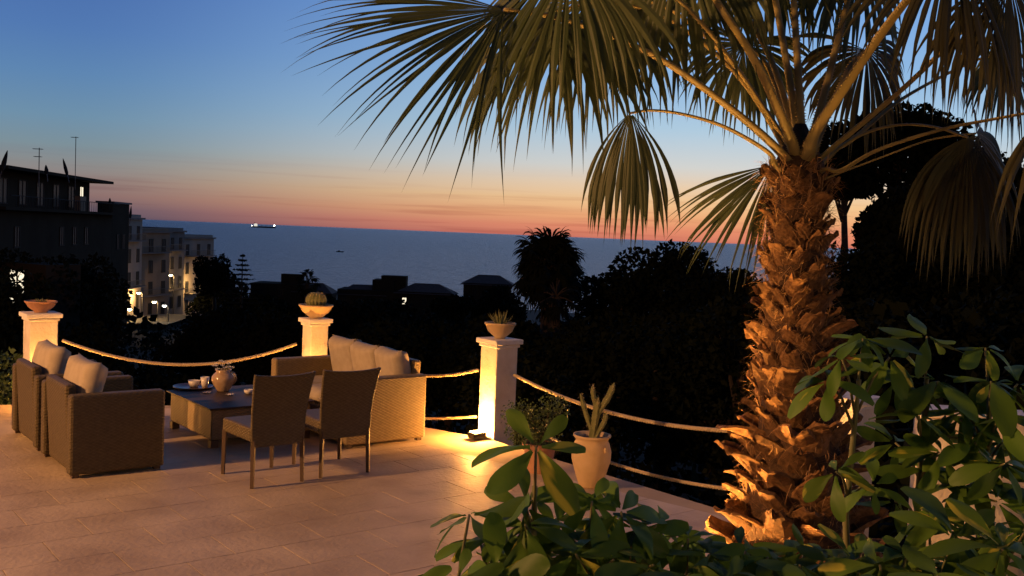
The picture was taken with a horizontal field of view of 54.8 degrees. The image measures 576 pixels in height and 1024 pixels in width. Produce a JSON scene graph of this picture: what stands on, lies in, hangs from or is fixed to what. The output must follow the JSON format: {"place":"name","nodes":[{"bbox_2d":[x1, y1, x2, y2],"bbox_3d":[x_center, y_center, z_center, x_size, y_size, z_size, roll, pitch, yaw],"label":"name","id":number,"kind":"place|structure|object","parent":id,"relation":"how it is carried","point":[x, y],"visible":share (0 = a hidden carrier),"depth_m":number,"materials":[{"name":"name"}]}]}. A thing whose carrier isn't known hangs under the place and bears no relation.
{"place":"outdoors","nodes":[
{"label":"outdoors","id":0,"kind":"place"},
{"bbox_2d":[127,314,192,323],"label":"street","id":1,"kind":"structure","parent":0,"point":[163,318],"depth_m":127.61,"materials":[{"name":"grey asphalt"}]},
{"bbox_2d":[0,405,882,575],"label":"terrace","id":2,"kind":"structure","parent":0,"point":[187,508],"depth_m":6.97,"materials":[{"name":"tile"}]},
{"bbox_2d":[0,347,22,404],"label":"hedge","id":3,"kind":"object","parent":2,"relation":"on","point":[5,389],"visible":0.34,"depth_m":10.54,"materials":[{"name":"green plant"}]},
{"bbox_2d":[19,311,62,361],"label":"column","id":4,"kind":"structure","parent":2,"relation":"on","point":[37,327],"depth_m":10.36,"materials":[{"name":"stone"}]},
{"bbox_2d":[24,300,57,312],"bbox_3d":[-4.992,0.196,10.457,0.322,0.120,0.322,2,3,0],"label":"planter bowl","id":5,"kind":"object","parent":4,"relation":"on","point":[40,307],"visible":0.98,"depth_m":10.37,"materials":[{"name":"ceramic"}]},
{"bbox_2d":[62,339,296,365],"bbox_3d":[-3.571,0.709,10.697,2.427,0.284,0.038,2,3,-15],"label":"rope","id":6,"kind":"object","parent":4,"relation":"attached to","point":[170,364],"visible":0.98,"depth_m":10.67,"materials":[{"name":"beige fabric"}]},
{"bbox_2d":[12,339,122,450],"bbox_3d":[-4.007,0.919,8.882,0.721,0.866,0.910,0,4,-38],"label":"wicker armchair","id":7,"kind":"object","parent":2,"relation":"on","point":[48,358],"visible":0.41,"depth_m":8.58,"materials":[{"name":"brown wicker"}]},
{"bbox_2d":[41,353,164,478],"bbox_3d":[-3.344,0.992,8.046,0.721,0.866,0.910,0,4,-38],"label":"wicker armchair","id":8,"kind":"object","parent":2,"relation":"on","point":[95,418],"visible":1,"depth_m":7.72,"materials":[{"name":"brown wicker"}]},
{"bbox_2d":[167,385,314,447],"bbox_3d":[-2.599,1.202,9.409,1.020,0.360,1.100,0,4,-38],"label":"coffee table","id":9,"kind":"object","parent":2,"relation":"on","point":[200,412],"visible":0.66,"depth_m":9.05,"materials":[{"name":"brown wicker"}]},
{"bbox_2d":[173,383,212,389],"bbox_3d":[-3.136,0.971,9.704,0.380,0.020,0.380,2,3,0],"label":"round tray","id":10,"kind":"object","parent":9,"relation":"on","point":[183,386],"visible":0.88,"depth_m":9.71,"materials":[{"name":"grey"}]},
{"bbox_2d":[188,379,198,386],"bbox_3d":[-3.138,0.943,9.738,0.109,0.065,0.109,3,3,7],"label":"cup","id":11,"kind":"object","parent":10,"relation":"on","point":[194,383],"visible":1,"depth_m":9.70,"materials":[{"name":"beige"}]},
{"bbox_2d":[199,376,208,386],"bbox_3d":[-3.036,0.929,9.754,0.083,0.100,0.083,4,3,25],"label":"cup","id":12,"kind":"object","parent":10,"relation":"on","point":[204,381],"visible":1,"depth_m":9.73,"materials":[{"name":"beige"}]},
{"bbox_2d":[211,368,236,391],"bbox_3d":[-2.805,0.895,9.585,0.223,0.212,0.223,5,4,39],"label":"flower jug","id":13,"kind":"object","parent":9,"relation":"on","point":[224,380],"visible":0.98,"depth_m":9.51,"materials":[{"name":"ceramic"}]},
{"bbox_2d":[212,360,234,369],"bbox_3d":[-2.802,0.778,9.582,0.211,0.149,0.221,2,3,0],"label":"flower bunch","id":14,"kind":"object","parent":13,"relation":"in","point":[223,367],"visible":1,"depth_m":9.58,"materials":[{"name":"white plant"}]},
{"bbox_2d":[221,371,315,488],"bbox_3d":[-1.928,1.062,7.739,0.509,0.880,0.652,0,4,-40],"label":"wicker dining chair","id":15,"kind":"object","parent":2,"relation":"on","point":[277,417],"visible":1,"depth_m":7.54,"materials":[{"name":"brown wicker"}]},
{"bbox_2d":[298,317,332,355],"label":"column","id":16,"kind":"structure","parent":2,"relation":"on","point":[315,338],"depth_m":11.02,"materials":[{"name":"stone"}]},
{"bbox_2d":[299,303,333,318],"bbox_3d":[-2.203,0.261,11.086,0.385,0.150,0.385,2,3,0],"label":"planter bowl","id":17,"kind":"object","parent":16,"relation":"on","point":[317,312],"visible":0.92,"depth_m":10.96,"materials":[{"name":"ceramic"}]},
{"bbox_2d":[305,292,326,305],"bbox_3d":[-2.197,0.127,11.079,0.281,0.180,0.283,2,3,0],"label":"ball cactus","id":18,"kind":"object","parent":17,"relation":"on","point":[316,299],"visible":0.93,"depth_m":11.00,"materials":[{"name":"green plant"}]},
{"bbox_2d":[292,367,380,477],"bbox_3d":[-1.466,1.060,8.135,0.509,0.880,0.652,0,4,-36],"label":"wicker dining chair","id":19,"kind":"object","parent":2,"relation":"on","point":[344,410],"visible":0.98,"depth_m":7.92,"materials":[{"name":"brown wicker"}]},
{"bbox_2d":[271,334,425,448],"bbox_3d":[-1.642,0.966,9.768,0.864,0.870,1.620,0,4,-38],"label":"wicker sofa","id":20,"kind":"object","parent":2,"relation":"on","point":[398,407],"visible":0.61,"depth_m":9.37,"materials":[{"name":"brown wicker"}]},
{"bbox_2d":[468,430,485,439],"bbox_3d":[-0.342,1.430,9.622,0.150,0.069,0.110,0,4,-38],"label":"floor uplight","id":21,"kind":"object","parent":2,"relation":"on","point":[476,434],"visible":1,"depth_m":9.58,"materials":[{"name":"grey"}]},
{"bbox_2d":[476,337,522,445],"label":"column","id":22,"kind":"structure","parent":2,"relation":"on","point":[498,369],"depth_m":9.66,"materials":[{"name":"stone"}]},
{"bbox_2d":[425,415,476,419],"bbox_3d":[-1.137,1.331,10.465,2.006,0.259,0.032,5,4,39],"label":"rope","id":23,"kind":"object","parent":22,"relation":"attached to","point":[449,418],"visible":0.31,"depth_m":10.04,"materials":[{"name":"fabric"}]},
{"bbox_2d":[425,369,479,377],"bbox_3d":[-1.187,0.807,10.397,2.121,0.221,0.038,5,4,36],"label":"rope","id":24,"kind":"object","parent":22,"relation":"attached to","point":[452,374],"visible":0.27,"depth_m":9.96,"materials":[{"name":"fabric"}]},
{"bbox_2d":[485,321,515,338],"bbox_3d":[-0.117,0.418,9.738,0.312,0.155,0.312,2,3,0],"label":"planter bowl","id":25,"kind":"object","parent":22,"relation":"on","point":[499,331],"visible":0.93,"depth_m":9.64,"materials":[{"name":"ceramic"}]},
{"bbox_2d":[488,310,511,323],"bbox_3d":[-0.131,0.281,9.733,0.238,0.162,0.237,0,4,-40],"label":"succulent","id":26,"kind":"object","parent":25,"relation":"in","point":[501,320],"visible":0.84,"depth_m":9.71,"materials":[{"name":"plant"}]},
{"bbox_2d":[522,440,554,473],"bbox_3d":[0.231,1.432,8.364,0.304,0.250,0.304,2,3,0],"label":"terracotta pot","id":27,"kind":"object","parent":2,"relation":"on","point":[548,453],"visible":0.41,"depth_m":8.27,"materials":[{"name":"ceramic"}]},
{"bbox_2d":[500,392,570,449],"bbox_3d":[0.200,1.116,8.328,0.608,0.480,0.453,2,3,0],"label":"leaved bush","id":28,"kind":"object","parent":27,"relation":"in","point":[535,430],"visible":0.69,"depth_m":8.32,"materials":[{"name":"green plant"}]},
{"bbox_2d":[418,408,688,575],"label":"umbrella plant","id":29,"kind":"object","parent":2,"relation":"on","point":[604,544],"visible":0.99,"depth_m":2.03,"materials":[{"name":"green plant"}]},
{"bbox_2d":[572,430,610,488],"bbox_3d":[0.636,1.386,7.945,0.320,0.420,0.320,2,3,0],"label":"clay jar","id":30,"kind":"object","parent":2,"relation":"on","point":[591,464],"visible":0.82,"depth_m":7.83,"materials":[{"name":"ceramic"}]},
{"bbox_2d":[578,383,614,437],"bbox_3d":[0.681,0.982,7.922,0.331,0.473,0.126,2,3,0],"label":"branching cactus","id":31,"kind":"object","parent":30,"relation":"in","point":[595,430],"visible":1,"depth_m":7.91,"materials":[{"name":"green plant"}]},
{"bbox_2d":[283,0,1023,570],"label":"fan palm","id":32,"kind":"object","parent":2,"relation":"on","point":[781,458],"visible":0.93,"depth_m":5.48,"materials":[{"name":"green plant"}]},
{"bbox_2d":[631,524,882,575],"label":"umbrella plant","id":33,"kind":"object","parent":2,"relation":"on","point":[722,558],"visible":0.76,"depth_m":2.12,"materials":[{"name":"green plant"}]},
{"bbox_2d":[839,391,879,536],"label":"column","id":34,"kind":"structure","parent":2,"relation":"on","point":[866,411],"depth_m":6.86,"materials":[{"name":"stone"}]},
{"bbox_2d":[513,374,731,432],"bbox_3d":[1.142,1.014,8.375,0.038,0.274,3.440,0,4,-41],"label":"rope","id":35,"kind":"object","parent":34,"relation":"attached to","point":[659,423],"visible":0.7,"depth_m":8.48,"materials":[{"name":"beige fabric"}]},
{"bbox_2d":[539,431,745,491],"bbox_3d":[1.165,1.482,8.441,0.034,0.253,3.489,0,4,-42],"label":"rope","id":36,"kind":"object","parent":34,"relation":"attached to","point":[666,477],"visible":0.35,"depth_m":8.28,"materials":[{"name":"beige fabric"}]},
{"bbox_2d":[787,314,1023,548],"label":"umbrella plant","id":37,"kind":"object","parent":2,"relation":"on","point":[980,472],"visible":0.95,"depth_m":2.42,"materials":[{"name":"green plant"}]},
{"bbox_2d":[813,486,1023,575],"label":"umbrella plant","id":38,"kind":"object","parent":2,"relation":"on","point":[993,552],"visible":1,"depth_m":2.06,"materials":[{"name":"green plant"}]},
{"bbox_2d":[9,300,979,548],"bbox_3d":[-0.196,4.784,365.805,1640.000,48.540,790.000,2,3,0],"label":"hillside","id":39,"kind":"structure","parent":0,"point":[531,316],"depth_m":59.10,"materials":[{"name":"green plant"}]},
{"bbox_2d":[0,266,62,400],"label":"broadleaf tree","id":40,"kind":"object","parent":39,"relation":"on","point":[9,316],"visible":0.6,"depth_m":39.54,"materials":[{"name":"green plant"}]},
{"bbox_2d":[0,247,98,348],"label":"broadleaf tree","id":41,"kind":"object","parent":39,"relation":"on","point":[85,308],"visible":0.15,"depth_m":47.68,"materials":[{"name":"green plant"}]},
{"bbox_2d":[0,165,123,307],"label":"apartment block","id":42,"kind":"structure","parent":39,"relation":"on","point":[54,216],"depth_m":85.57,"materials":[{"name":"grey concrete"}]},
{"bbox_2d":[0,177,7,203],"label":"window","id":43,"kind":"structure","parent":42,"relation":"in","point":[3,180],"depth_m":77.71,"materials":[{"name":"grey"}]},
{"bbox_2d":[0,150,7,177],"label":"closed parasol","id":44,"kind":"object","parent":42,"relation":"on","point":[3,164],"visible":1,"depth_m":61.65,"materials":[{"name":"fabric"}]},
{"bbox_2d":[13,226,20,247],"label":"window","id":45,"kind":"structure","parent":42,"relation":"in","point":[17,229],"depth_m":77.43,"materials":[{"name":"grey"}]},
{"bbox_2d":[18,179,26,204],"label":"window","id":46,"kind":"structure","parent":42,"relation":"in","point":[22,184],"depth_m":81.40,"materials":[{"name":"grey"}]},
{"bbox_2d":[32,148,43,186],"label":"roof aerial","id":47,"kind":"object","parent":42,"relation":"on","point":[39,156],"visible":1,"depth_m":71.68,"materials":[{"name":"grey metal"}]},
{"bbox_2d":[36,181,44,206],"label":"window","id":48,"kind":"structure","parent":42,"relation":"in","point":[39,190],"depth_m":85.18,"materials":[{"name":"grey"}]},
{"bbox_2d":[52,184,59,206],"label":"window","id":49,"kind":"structure","parent":42,"relation":"in","point":[56,187],"depth_m":88.96,"materials":[{"name":"grey"}]},
{"bbox_2d":[59,227,64,245],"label":"window","id":50,"kind":"structure","parent":42,"relation":"in","point":[61,229],"depth_m":87.14,"materials":[{"name":"grey"}]},
{"bbox_2d":[63,159,69,182],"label":"closed parasol","id":51,"kind":"object","parent":42,"relation":"on","point":[65,168],"visible":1,"depth_m":83.56,"materials":[{"name":"fabric"}]},
{"bbox_2d":[67,186,74,208],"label":"window","id":52,"kind":"structure","parent":42,"relation":"in","point":[71,189],"depth_m":92.81,"materials":[{"name":"grey"}]},
{"bbox_2d":[71,137,77,182],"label":"roof aerial","id":53,"kind":"object","parent":42,"relation":"on","point":[75,157],"visible":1,"depth_m":85.57,"materials":[{"name":"grey metal"}]},
{"bbox_2d":[72,227,76,245],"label":"window","id":54,"kind":"structure","parent":42,"relation":"in","point":[74,229],"depth_m":90.34,"materials":[{"name":"grey"}]},
{"bbox_2d":[79,186,83,195],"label":"window","id":55,"kind":"structure","parent":42,"relation":"in","point":[81,188],"depth_m":95.59,"materials":[{"name":"yellow"}]},
{"bbox_2d":[84,227,88,244],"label":"window","id":56,"kind":"structure","parent":42,"relation":"in","point":[86,229],"depth_m":93.59,"materials":[{"name":"grey"}]},
{"bbox_2d":[51,252,133,355],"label":"broadleaf tree","id":57,"kind":"object","parent":39,"relation":"on","point":[97,283],"visible":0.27,"depth_m":52.08,"materials":[{"name":"green plant"}]},
{"bbox_2d":[58,318,134,374],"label":"broadleaf tree","id":58,"kind":"object","parent":39,"relation":"on","point":[82,338],"visible":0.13,"depth_m":39.76,"materials":[{"name":"green plant"}]},
{"bbox_2d":[95,201,131,323],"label":"building","id":59,"kind":"structure","parent":39,"relation":"on","point":[120,240],"depth_m":109.80,"materials":[{"name":"grey paint"}]},
{"bbox_2d":[116,234,119,249],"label":"window","id":60,"kind":"structure","parent":59,"relation":"in","point":[117,235],"depth_m":108.98,"materials":[{"name":"grey"}]},
{"bbox_2d":[122,234,124,248],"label":"window","id":61,"kind":"structure","parent":59,"relation":"in","point":[123,235],"depth_m":110.99,"materials":[{"name":"grey"}]},
{"bbox_2d":[127,214,146,316],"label":"house","id":62,"kind":"structure","parent":39,"relation":"on","point":[135,255],"depth_m":129.27,"materials":[{"name":"grey paint"}]},
{"bbox_2d":[128,249,130,262],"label":"window","id":63,"kind":"structure","parent":62,"relation":"in","point":[129,250],"depth_m":127.03,"materials":[{"name":"grey"}]},
{"bbox_2d":[135,294,138,307],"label":"window","id":64,"kind":"structure","parent":62,"relation":"in","point":[137,295],"depth_m":130.87,"materials":[{"name":"grey"}]},
{"bbox_2d":[136,249,139,262],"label":"window","id":65,"kind":"structure","parent":62,"relation":"in","point":[138,250],"depth_m":130.41,"materials":[{"name":"grey"}]},
{"bbox_2d":[141,228,172,315],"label":"house","id":66,"kind":"structure","parent":39,"relation":"on","point":[156,252],"depth_m":139.53,"materials":[{"name":"grey paint"}]},
{"bbox_2d":[148,303,151,313],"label":"window","id":67,"kind":"structure","parent":66,"relation":"in","point":[149,304],"depth_m":138.65,"materials":[{"name":"grey"}]},
{"bbox_2d":[148,260,152,272],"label":"window","id":68,"kind":"structure","parent":66,"relation":"in","point":[150,261],"depth_m":138.33,"materials":[{"name":"grey"}]},
{"bbox_2d":[148,282,152,294],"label":"window","id":69,"kind":"structure","parent":66,"relation":"in","point":[150,284],"depth_m":138.36,"materials":[{"name":"grey"}]},
{"bbox_2d":[149,239,153,251],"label":"window","id":70,"kind":"structure","parent":66,"relation":"in","point":[150,240],"depth_m":138.04,"materials":[{"name":"grey"}]},
{"bbox_2d":[160,301,164,313],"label":"window","id":71,"kind":"structure","parent":66,"relation":"in","point":[162,309],"depth_m":142.10,"materials":[{"name":"grey"}]},
{"bbox_2d":[161,281,164,292],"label":"window","id":72,"kind":"structure","parent":66,"relation":"in","point":[162,282],"depth_m":141.92,"materials":[{"name":"grey"}]},
{"bbox_2d":[161,260,165,272],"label":"window","id":73,"kind":"structure","parent":66,"relation":"in","point":[163,262],"depth_m":141.71,"materials":[{"name":"grey"}]},
{"bbox_2d":[162,239,165,251],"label":"window","id":74,"kind":"structure","parent":66,"relation":"in","point":[163,240],"depth_m":141.70,"materials":[{"name":"grey"}]},
{"bbox_2d":[142,226,187,320],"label":"house","id":75,"kind":"structure","parent":39,"relation":"on","point":[176,257],"depth_m":152.15,"materials":[{"name":"grey paint"}]},
{"bbox_2d":[149,324,241,386],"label":"broadleaf tree","id":76,"kind":"object","parent":39,"relation":"on","point":[181,350],"visible":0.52,"depth_m":58.82,"materials":[{"name":"green plant"}]},
{"bbox_2d":[183,234,215,321],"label":"house","id":77,"kind":"structure","parent":39,"relation":"on","point":[196,245],"depth_m":160.89,"materials":[{"name":"grey paint"}]},
{"bbox_2d":[192,253,236,310],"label":"broadleaf tree","id":78,"kind":"object","parent":39,"relation":"on","point":[213,275],"visible":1,"depth_m":117.22,"materials":[{"name":"green plant"}]},
{"bbox_2d":[184,280,257,320],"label":"broadleaf tree","id":79,"kind":"object","parent":39,"relation":"on","point":[204,303],"visible":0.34,"depth_m":148.89,"materials":[{"name":"green plant"}]},
{"bbox_2d":[219,254,262,307],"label":"norfolk pine","id":80,"kind":"object","parent":39,"relation":"on","point":[241,293],"visible":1,"depth_m":115.01,"materials":[{"name":"green plant"}]},
{"bbox_2d":[226,309,333,384],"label":"broadleaf tree","id":81,"kind":"object","parent":39,"relation":"on","point":[272,332],"visible":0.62,"depth_m":46.78,"materials":[{"name":"green plant"}]},
{"bbox_2d":[251,273,336,308],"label":"seaside house","id":82,"kind":"structure","parent":39,"relation":"on","point":[285,289],"depth_m":210.52,"materials":[{"name":"tile"}]},
{"bbox_2d":[294,269,321,301],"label":"silhouetted palm","id":83,"kind":"object","parent":39,"relation":"on","point":[308,289],"visible":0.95,"depth_m":189.83,"materials":[{"name":"green plant"}]},
{"bbox_2d":[297,295,347,317],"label":"broadleaf tree","id":84,"kind":"object","parent":39,"relation":"on","point":[330,298],"visible":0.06,"depth_m":149.81,"materials":[{"name":"green plant"}]},
{"bbox_2d":[104,305,592,357],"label":"woodland","id":85,"kind":"object","parent":39,"relation":"on","point":[146,324],"visible":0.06,"depth_m":116.58,"materials":[{"name":"green plant"}]},
{"bbox_2d":[334,275,457,328],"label":"seaside house","id":86,"kind":"structure","parent":39,"relation":"on","point":[416,295],"depth_m":200.56,"materials":[{"name":"tile"}]},
{"bbox_2d":[461,274,514,304],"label":"seaside house","id":87,"kind":"structure","parent":39,"relation":"on","point":[476,286],"depth_m":205.44,"materials":[{"name":"tile"}]},
{"bbox_2d":[475,284,527,320],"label":"broadleaf tree","id":88,"kind":"object","parent":39,"relation":"on","point":[494,298],"visible":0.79,"depth_m":148.79,"materials":[{"name":"green plant"}]},
{"bbox_2d":[438,310,574,444],"bbox_3d":[0.017,4.344,34.376,4.773,7.271,5.559,0,4,-33],"label":"broadleaf tree","id":89,"kind":"object","parent":39,"relation":"on","point":[522,331],"visible":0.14,"depth_m":33.53,"materials":[{"name":"green plant"}]},
{"bbox_2d":[0,248,1023,556],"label":"undergrowth","id":90,"kind":"object","parent":39,"relation":"on","point":[900,306],"visible":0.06,"depth_m":24.25,"materials":[{"name":"green plant"}]},
{"bbox_2d":[453,346,623,478],"bbox_3d":[0.448,3.642,20.240,3.916,5.038,3.378,5,4,41],"label":"broadleaf tree","id":91,"kind":"object","parent":39,"relation":"on","point":[551,381],"visible":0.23,"depth_m":19.89,"materials":[{"name":"green plant"}]},
{"bbox_2d":[509,226,587,357],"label":"silhouetted palm","id":92,"kind":"object","parent":39,"relation":"on","point":[554,252],"visible":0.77,"depth_m":37.48,"materials":[{"name":"green plant"}]},
{"bbox_2d":[520,243,583,303],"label":"broadleaf tree","id":93,"kind":"object","parent":39,"relation":"on","point":[580,281],"visible":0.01,"depth_m":39.52,"materials":[{"name":"green plant"}]},
{"bbox_2d":[530,261,581,456],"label":"silhouetted palm","id":94,"kind":"object","parent":39,"relation":"on","point":[555,310],"visible":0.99,"depth_m":35.89,"materials":[{"name":"green plant"}]},
{"bbox_2d":[573,271,659,477],"bbox_3d":[4.197,3.941,40.230,3.814,9.265,3.990,2,3,0],"label":"broadleaf tree","id":95,"kind":"object","parent":39,"relation":"on","point":[602,298],"visible":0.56,"depth_m":39.40,"materials":[{"name":"green plant"}]},
{"bbox_2d":[557,303,747,490],"bbox_3d":[4.184,3.944,28.312,5.392,7.066,5.148,5,4,35],"label":"broadleaf tree","id":96,"kind":"object","parent":39,"relation":"on","point":[659,464],"visible":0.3,"depth_m":27.29,"materials":[{"name":"green plant"}]},
{"bbox_2d":[607,239,718,471],"bbox_3d":[6.871,3.148,42.555,6.196,10.555,6.108,2,3,-15],"label":"broadleaf tree","id":97,"kind":"object","parent":39,"relation":"on","point":[669,264],"visible":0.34,"depth_m":40.61,"materials":[{"name":"green plant"}]},
{"bbox_2d":[626,284,764,473],"bbox_3d":[5.571,2.954,24.073,5.391,6.528,5.399,2,3,0],"label":"broadleaf tree","id":98,"kind":"object","parent":39,"relation":"on","point":[704,340],"visible":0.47,"depth_m":24.05,"materials":[{"name":"green plant"}]},
{"bbox_2d":[647,266,762,473],"bbox_3d":[7.883,3.465,38.197,5.750,8.772,5.696,2,3,0],"label":"broadleaf tree","id":99,"kind":"object","parent":39,"relation":"on","point":[700,296],"visible":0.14,"depth_m":36.86,"materials":[{"name":"green plant"}]},
{"bbox_2d":[702,317,921,508],"bbox_3d":[5.542,2.422,17.227,4.253,4.178,3.912,2,3,0],"label":"broadleaf tree","id":100,"kind":"object","parent":39,"relation":"on","point":[864,376],"visible":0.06,"depth_m":16.50,"materials":[{"name":"green plant"}]},
{"bbox_2d":[832,191,873,282],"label":"trunk","id":101,"kind":"object","parent":39,"relation":"on","point":[843,206],"visible":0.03,"depth_m":69.70,"materials":[{"name":"brown plant"}]},
{"bbox_2d":[818,99,990,202],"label":"umbrella pine","id":102,"kind":"object","parent":39,"relation":"on","point":[900,168],"visible":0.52,"depth_m":52.52,"materials":[{"name":"green plant"}]},
{"bbox_2d":[849,185,995,296],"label":"broadleaf tree","id":103,"kind":"object","parent":39,"relation":"on","point":[880,220],"visible":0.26,"depth_m":35.73,"materials":[{"name":"green plant"}]},
{"bbox_2d":[907,404,1023,575],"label":"garden wall","id":104,"kind":"structure","parent":39,"relation":"on","point":[941,495],"depth_m":6.82,"materials":[{"name":"stone"}]},
{"bbox_2d":[984,151,1023,257],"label":"broadleaf tree","id":105,"kind":"object","parent":39,"relation":"on","point":[1005,159],"visible":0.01,"depth_m":35.28,"materials":[{"name":"green plant"}]},
{"bbox_3d":[-23.324,1.067,48.056,4.000,4.600,2.070,4,3,25],"label":"garden lodge","id":106,"kind":"object","parent":39,"relation":"on","visible":0},
{"bbox_2d":[8,268,26,299],"bbox_3d":[-23.587,-0.038,47.053,1.316,1.799,0.100,4,3,25],"label":"window","id":107,"kind":"structure","parent":106,"relation":"in","point":[21,276],"depth_m":46.96,"materials":[{"name":"yellow"}]},
{"bbox_2d":[138,219,853,312],"bbox_3d":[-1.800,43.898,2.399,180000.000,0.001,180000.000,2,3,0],"label":"sea","id":108,"kind":"structure","parent":0,"point":[453,261],"depth_m":1960.65,"materials":[{"name":"liquid"}]},
{"bbox_2d":[251,222,275,227],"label":"cargo ship","id":109,"kind":"object","parent":108,"relation":"on","point":[256,226],"visible":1,"depth_m":10967.82,"materials":[{"name":"grey"}]},
{"bbox_2d":[0,0,1023,248],"label":"sky","id":110,"kind":"structure","parent":0,"point":[192,110],"materials":[{"name":"blue"}]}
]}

